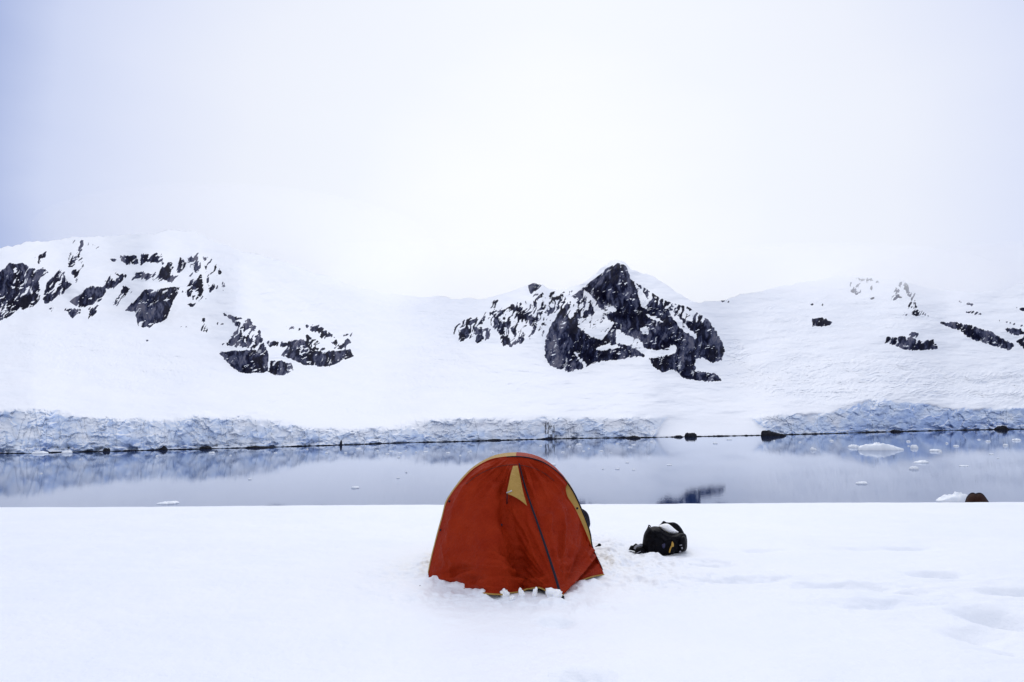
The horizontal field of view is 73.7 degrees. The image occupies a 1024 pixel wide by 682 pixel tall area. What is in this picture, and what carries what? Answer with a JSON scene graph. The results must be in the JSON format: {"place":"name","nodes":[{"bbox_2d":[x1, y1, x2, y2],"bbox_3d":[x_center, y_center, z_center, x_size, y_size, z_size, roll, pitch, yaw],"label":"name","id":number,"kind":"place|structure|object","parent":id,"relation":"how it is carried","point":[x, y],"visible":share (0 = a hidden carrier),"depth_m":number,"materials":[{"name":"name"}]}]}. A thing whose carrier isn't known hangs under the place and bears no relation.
{"place":"outdoors","nodes":[
{"label":"outdoors","id":0,"kind":"place"},
{"bbox_2d":[0,428,1022,453],"bbox_3d":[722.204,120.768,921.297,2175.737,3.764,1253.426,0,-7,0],"label":"shoreline rock","id":1,"kind":"object","parent":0,"point":[504,439],"visible":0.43,"depth_m":511.50,"materials":[{"name":"black stone"}]},
{"bbox_2d":[200,446,211,448],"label":"shore rock","id":2,"kind":"object","parent":1,"relation":"on","point":[206,447],"visible":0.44,"depth_m":350.10,"materials":[{"name":"black stone"}]},
{"bbox_2d":[244,446,272,447],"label":"shore rock","id":3,"kind":"object","parent":1,"relation":"on","point":[257,447],"visible":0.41,"depth_m":361.15,"materials":[{"name":"black stone"}]},
{"bbox_2d":[994,425,1008,429],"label":"shore rock","id":4,"kind":"object","parent":1,"relation":"on","point":[1003,427],"visible":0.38,"depth_m":1194.51,"materials":[{"name":"black stone"}]},
{"bbox_2d":[0,502,1023,681],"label":"snow ground","id":5,"kind":"structure","parent":0,"point":[845,592],"depth_m":5.51,"materials":[{"name":"white snow"}]},
{"bbox_2d":[500,588,509,596],"bbox_3d":[-0.060,2.082,5.648,0.086,0.083,0.087,0,-7,-1],"label":"snow clump","id":6,"kind":"object","parent":5,"relation":"on","point":[504,592],"visible":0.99,"depth_m":5.61,"materials":[{"name":"white snow"}]},
{"bbox_2d":[428,452,603,598],"bbox_3d":[0.041,1.852,7.052,1.683,1.401,2.970,0,-7,0],"label":"tent","id":7,"kind":"object","parent":5,"relation":"on","point":[512,522],"visible":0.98,"depth_m":6.11,"materials":[{"name":"red fabric"}]},
{"bbox_2d":[429,457,557,593],"bbox_3d":[-0.186,1.604,6.041,1.168,1.113,0.768,0,-7,0],"label":"door panel","id":8,"kind":"structure","parent":7,"relation":"in","point":[473,549],"depth_m":6.04,"materials":[{"name":"red fabric"}]},
{"bbox_2d":[517,457,603,593],"bbox_3d":[0.449,1.609,6.076,0.820,1.120,0.764,0,-7,0],"label":"door panel","id":9,"kind":"structure","parent":7,"relation":"in","point":[573,557],"depth_m":6.21,"materials":[{"name":"red fabric"}]},
{"bbox_2d":[582,509,589,526],"bbox_3d":[0.764,1.857,7.075,0.096,0.232,0.068,0,-7,0],"label":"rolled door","id":10,"kind":"structure","parent":7,"relation":"in","point":[586,514],"depth_m":7.05,"materials":[{"name":"black fabric"}]},
{"bbox_2d":[518,588,524,596],"bbox_3d":[0.077,2.079,5.616,0.067,0.091,0.053,3,-3,43],"label":"snow clump","id":11,"kind":"object","parent":5,"relation":"on","point":[521,593],"visible":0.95,"depth_m":5.60,"materials":[{"name":"white snow"}]},
{"bbox_2d":[532,587,537,596],"bbox_3d":[0.192,2.084,5.637,0.040,0.114,0.039,5,-3,37],"label":"snow clump","id":12,"kind":"object","parent":5,"relation":"on","point":[534,592],"visible":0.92,"depth_m":5.63,"materials":[{"name":"white snow"}]},
{"bbox_2d":[545,587,562,597],"bbox_3d":[0.345,2.071,5.585,0.148,0.108,0.142,11,-3,21],"label":"snow clump","id":13,"kind":"object","parent":5,"relation":"on","point":[551,592],"visible":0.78,"depth_m":5.54,"materials":[{"name":"white snow"}]},
{"bbox_2d":[629,521,686,555],"bbox_3d":[1.625,2.219,7.594,0.664,0.393,0.400,0,-7,0],"label":"backpack","id":14,"kind":"object","parent":5,"relation":"on","point":[662,542],"visible":0.9,"depth_m":7.47,"materials":[{"name":"black fabric"}]},
{"bbox_2d":[659,524,677,533],"bbox_3d":[1.748,2.099,7.618,0.226,0.118,0.153,0,-7,0],"label":"snow patch","id":15,"kind":"object","parent":14,"relation":"on","point":[668,528],"visible":0.98,"depth_m":7.57,"materials":[{"name":"white snow"}]},
{"bbox_2d":[965,492,988,501],"bbox_3d":[19.999,7.036,29.314,2.177,1.067,1.074,6,-9,-39],"label":"tent","id":16,"kind":"object","parent":5,"relation":"on","point":[975,497],"visible":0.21,"depth_m":28.89,"materials":[{"name":"brown fabric"}]},
{"bbox_2d":[0,229,1023,436],"bbox_3d":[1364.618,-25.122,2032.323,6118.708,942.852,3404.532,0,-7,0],"label":"snow slope","id":17,"kind":"structure","parent":0,"point":[412,362],"depth_m":813.69,"materials":[{"name":"white snow"}]},
{"bbox_2d":[0,237,234,347],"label":"rock outcrop","id":18,"kind":"object","parent":17,"relation":"on","point":[195,279],"visible":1,"depth_m":787.11,"materials":[{"name":"black stone"}]},
{"bbox_2d":[195,307,359,382],"bbox_3d":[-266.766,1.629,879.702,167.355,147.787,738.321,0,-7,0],"label":"rock outcrop","id":19,"kind":"object","parent":17,"relation":"on","point":[247,347],"visible":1,"depth_m":680.32,"materials":[{"name":"black stone"}]},
{"bbox_2d":[803,297,837,332],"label":"rock outcrop","id":20,"kind":"object","parent":17,"relation":"on","point":[820,320],"visible":1,"depth_m":1569.81,"materials":[{"name":"black stone"}]},
{"bbox_2d":[844,276,933,321],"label":"rock outcrop","id":21,"kind":"object","parent":17,"relation":"on","point":[913,307],"visible":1,"depth_m":1950.96,"materials":[{"name":"grey stone"}]},
{"bbox_2d":[880,327,944,356],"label":"rock outcrop","id":22,"kind":"object","parent":17,"relation":"on","point":[911,341],"visible":1,"depth_m":1474.60,"materials":[{"name":"black stone"}]},
{"bbox_2d":[934,294,1023,355],"bbox_3d":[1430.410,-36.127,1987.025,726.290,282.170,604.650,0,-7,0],"label":"rock outcrop","id":23,"kind":"object","parent":17,"relation":"on","point":[966,325],"visible":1,"depth_m":1843.28,"materials":[{"name":"black stone"}]},
{"bbox_2d":[0,429,1023,506],"bbox_3d":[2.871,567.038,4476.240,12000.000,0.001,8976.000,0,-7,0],"label":"water","id":24,"kind":"structure","parent":0,"point":[757,469],"depth_m":165.07,"materials":[{"name":"liquid"}]},
{"bbox_2d":[31,451,47,453],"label":"ice floe","id":25,"kind":"object","parent":24,"relation":"on","point":[40,452],"visible":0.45,"depth_m":296.95,"materials":[{"name":"white ice"}]},
{"bbox_2d":[156,501,178,503],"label":"ice floe","id":26,"kind":"object","parent":24,"relation":"on","point":[170,502],"visible":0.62,"depth_m":99.05,"materials":[{"name":"white ice"}]},
{"bbox_2d":[684,433,696,436],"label":"shore rock","id":27,"kind":"object","parent":24,"relation":"in","point":[690,435],"visible":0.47,"depth_m":622.71,"materials":[{"name":"black stone"}]},
{"bbox_2d":[761,430,785,435],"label":"shore rock","id":28,"kind":"object","parent":24,"relation":"in","point":[767,433],"visible":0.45,"depth_m":647.01,"materials":[{"name":"black stone"}]},
{"bbox_2d":[848,444,858,447],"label":"ice floe","id":29,"kind":"object","parent":24,"relation":"on","point":[853,446],"visible":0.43,"depth_m":322.02,"materials":[{"name":"white ice"}]},
{"bbox_2d":[858,442,903,449],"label":"ice floe","id":30,"kind":"object","parent":24,"relation":"on","point":[878,446],"visible":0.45,"depth_m":288.09,"materials":[{"name":"white ice"}]},
{"bbox_2d":[913,460,928,462],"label":"ice floe","id":31,"kind":"object","parent":24,"relation":"on","point":[922,461],"visible":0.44,"depth_m":193.04,"materials":[{"name":"white ice"}]},
{"bbox_2d":[936,491,967,501],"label":"ice floe","id":32,"kind":"object","parent":24,"relation":"on","point":[955,496],"visible":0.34,"depth_m":96.72,"materials":[{"name":"white ice"}]},
{"bbox_2d":[0,398,1023,452],"bbox_3d":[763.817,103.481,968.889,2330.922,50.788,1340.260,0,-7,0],"label":"ice cliff","id":33,"kind":"structure","parent":0,"point":[27,430],"depth_m":457.41,"materials":[{"name":"white ice"}]},
{"bbox_2d":[0,0,1023,302],"label":"sky","id":34,"kind":"structure","parent":0,"point":[715,150],"materials":[{"name":"white"}]},
{"bbox_2d":[446,260,734,387],"bbox_3d":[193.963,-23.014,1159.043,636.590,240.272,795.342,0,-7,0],"label":"rocky peak","id":35,"kind":"structure","parent":0,"point":[615,312],"depth_m":958.83,"materials":[{"name":"black stone"}]}
]}

